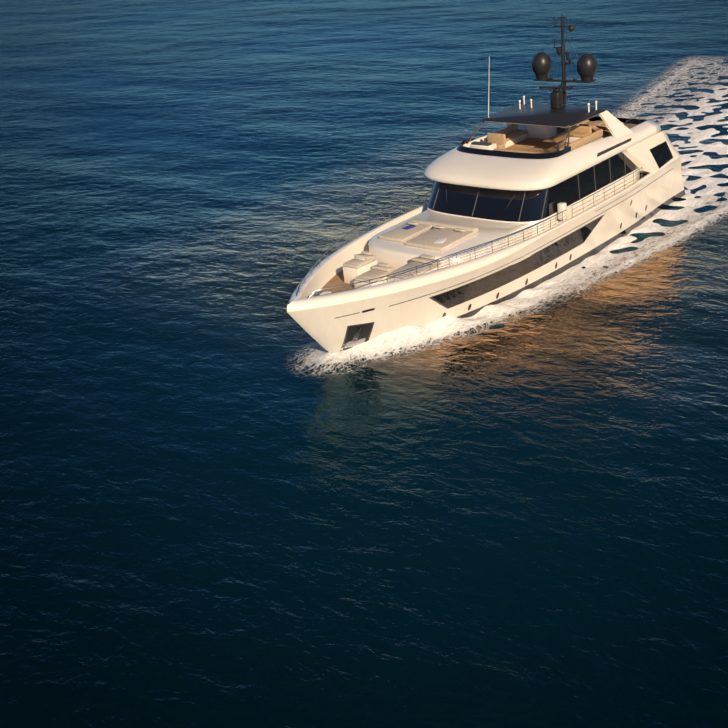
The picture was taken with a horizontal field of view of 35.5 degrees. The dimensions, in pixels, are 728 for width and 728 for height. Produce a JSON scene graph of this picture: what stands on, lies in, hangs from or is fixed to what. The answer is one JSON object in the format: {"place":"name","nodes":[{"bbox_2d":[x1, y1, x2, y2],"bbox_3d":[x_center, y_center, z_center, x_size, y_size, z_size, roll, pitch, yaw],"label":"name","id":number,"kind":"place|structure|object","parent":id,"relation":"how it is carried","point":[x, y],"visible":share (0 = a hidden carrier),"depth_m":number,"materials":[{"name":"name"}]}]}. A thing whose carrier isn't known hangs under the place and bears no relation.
{"place":"outdoors","nodes":[
{"label":"outdoors","id":0,"kind":"place"},
{"bbox_2d":[0,0,727,727],"bbox_3d":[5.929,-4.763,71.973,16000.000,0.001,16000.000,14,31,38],"label":"sea","id":1,"kind":"structure","parent":0,"point":[156,572],"depth_m":50.54,"materials":[{"name":"liquid"}]},
{"bbox_2d":[288,157,685,351],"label":"hull","id":2,"kind":"object","parent":1,"relation":"in","point":[323,328],"visible":0.62,"depth_m":67.35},
{"bbox_2d":[344,338,365,347],"bbox_3d":[-0.508,-1.151,63.261,1.318,0.430,0.219,-12,25,-12],"label":"anchor fluke","id":3,"kind":"object","parent":2,"relation":"on","point":[358,342],"visible":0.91,"depth_m":63.28,"materials":[{"name":"silver metal"}]},
{"bbox_2d":[340,322,374,350],"bbox_3d":[-0.364,-1.543,62.958,0.792,1.760,2.057,55,64,63],"label":"anchor pocket frame","id":4,"kind":"object","parent":2,"relation":"on","point":[345,338],"visible":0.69,"depth_m":62.78,"materials":[{"name":"silver metal"}]},
{"bbox_2d":[350,325,361,345],"bbox_3d":[-0.450,-1.557,62.888,0.867,1.300,0.228,9,28,31],"label":"anchor","id":5,"kind":"object","parent":4,"relation":"in","point":[356,335],"visible":0.88,"depth_m":62.87,"materials":[{"name":"silver metal"}]},
{"bbox_2d":[343,323,372,348],"bbox_3d":[-0.335,-1.546,62.958,0.694,1.600,1.754,53,62,63],"label":"anchor pocket","id":6,"kind":"object","parent":2,"relation":"in","point":[365,331],"visible":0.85,"depth_m":62.83,"materials":[{"name":"grey metal"}]},
{"bbox_2d":[287,154,680,311],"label":"bulwark","id":7,"kind":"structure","parent":2,"relation":"on","point":[354,295],"depth_m":62.72,"materials":[{"name":"white paint"}]},
{"bbox_2d":[429,214,604,308],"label":"hull window frame","id":8,"kind":"object","parent":2,"relation":"attached to","point":[435,300],"visible":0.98,"depth_m":67.30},
{"bbox_2d":[433,216,602,307],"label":"hull window","id":9,"kind":"structure","parent":8,"relation":"in","point":[454,297],"depth_m":68.03,"materials":[{"name":"black glass"}]},
{"bbox_2d":[389,169,671,306],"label":"pin stripe","id":10,"kind":"object","parent":2,"relation":"on","point":[528,253],"visible":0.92,"depth_m":67.83,"materials":[{"name":"grey paint"}]},
{"bbox_2d":[622,130,680,173],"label":"panel","id":11,"kind":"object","parent":2,"relation":"on","point":[639,155],"depth_m":77.69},
{"bbox_2d":[650,141,672,168],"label":"aft window","id":12,"kind":"structure","parent":11,"relation":"attached to","point":[662,154],"depth_m":79.08,"materials":[{"name":"black glass"}]},
{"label":"starboard hull","id":13,"kind":"object","parent":1,"relation":"in","visible":0},
{"bbox_2d":[288,204,427,303],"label":"bulwark","id":14,"kind":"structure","parent":13,"relation":"on","point":[328,273],"depth_m":67.31,"materials":[{"name":"white paint"}]},
{"bbox_2d":[313,291,330,295],"bbox_3d":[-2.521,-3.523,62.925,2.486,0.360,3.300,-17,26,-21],"label":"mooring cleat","id":15,"kind":"object","parent":14,"relation":"on","point":[320,293],"visible":0.08,"depth_m":64.18,"materials":[{"name":"silver metal"}]},
{"bbox_2d":[343,218,478,288],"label":"foredeck seating","id":16,"kind":"object","parent":14,"relation":"on","point":[366,265],"visible":0.94,"depth_m":66.50,"materials":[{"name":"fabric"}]},
{"bbox_2d":[369,210,532,269],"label":"coachroof","id":17,"kind":"object","parent":14,"relation":"on","point":[395,255],"visible":0.5,"depth_m":68.09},
{"bbox_2d":[296,109,645,298],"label":"railings","id":18,"kind":"object","parent":14,"relation":"on","point":[462,250],"visible":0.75,"depth_m":67.34,"materials":[{"name":"silver metal"}]},
{"bbox_2d":[427,152,639,235],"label":"deck house","id":19,"kind":"structure","parent":14,"relation":"on","point":[491,205],"depth_m":71.93,"materials":[{"name":"black glass"}]},
{"bbox_2d":[428,154,625,221],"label":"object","id":20,"kind":"object","parent":19,"relation":"on","point":[561,206],"visible":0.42,"depth_m":70.56,"materials":[{"name":"grey"}]},
{"bbox_2d":[423,116,660,190],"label":"upper deck superstructure","id":21,"kind":"object","parent":19,"relation":"on","point":[454,166],"visible":0.75,"depth_m":71.97,"materials":[{"name":"white"}]},
{"bbox_2d":[456,139,570,158],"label":"wind deflector","id":22,"kind":"object","parent":21,"relation":"on","point":[461,148],"visible":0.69,"depth_m":71.80,"materials":[{"name":"black glass"}]},
{"bbox_2d":[482,104,604,127],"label":"hardtop","id":23,"kind":"object","parent":21,"relation":"on","point":[548,116],"visible":0.94,"depth_m":75.16,"materials":[{"name":"grey"}]},
{"bbox_2d":[488,57,596,117],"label":"antennas","id":24,"kind":"object","parent":23,"relation":"on","point":[519,101],"visible":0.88,"depth_m":76.03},
{"bbox_2d":[532,15,596,108],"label":"mast radar domes","id":25,"kind":"structure","parent":23,"relation":"on","point":[586,65],"depth_m":76.17,"materials":[{"name":"black paint"}]},
{"bbox_2d":[470,120,622,152],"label":"flybridge seating","id":26,"kind":"object","parent":21,"relation":"on","point":[581,134],"visible":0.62,"depth_m":76.57,"materials":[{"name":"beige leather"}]},
{"bbox_2d":[462,110,632,148],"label":"roof supports","id":27,"kind":"object","parent":21,"relation":"on","point":[616,127],"visible":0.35,"depth_m":75.19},
{"bbox_2d":[597,138,630,156],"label":"air vent","id":28,"kind":"object","parent":21,"relation":"attached to","point":[612,147],"visible":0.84,"depth_m":74.07,"materials":[{"name":"grey metal"}]},
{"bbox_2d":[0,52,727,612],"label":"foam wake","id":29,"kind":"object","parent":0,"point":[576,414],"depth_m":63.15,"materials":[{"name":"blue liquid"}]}
]}

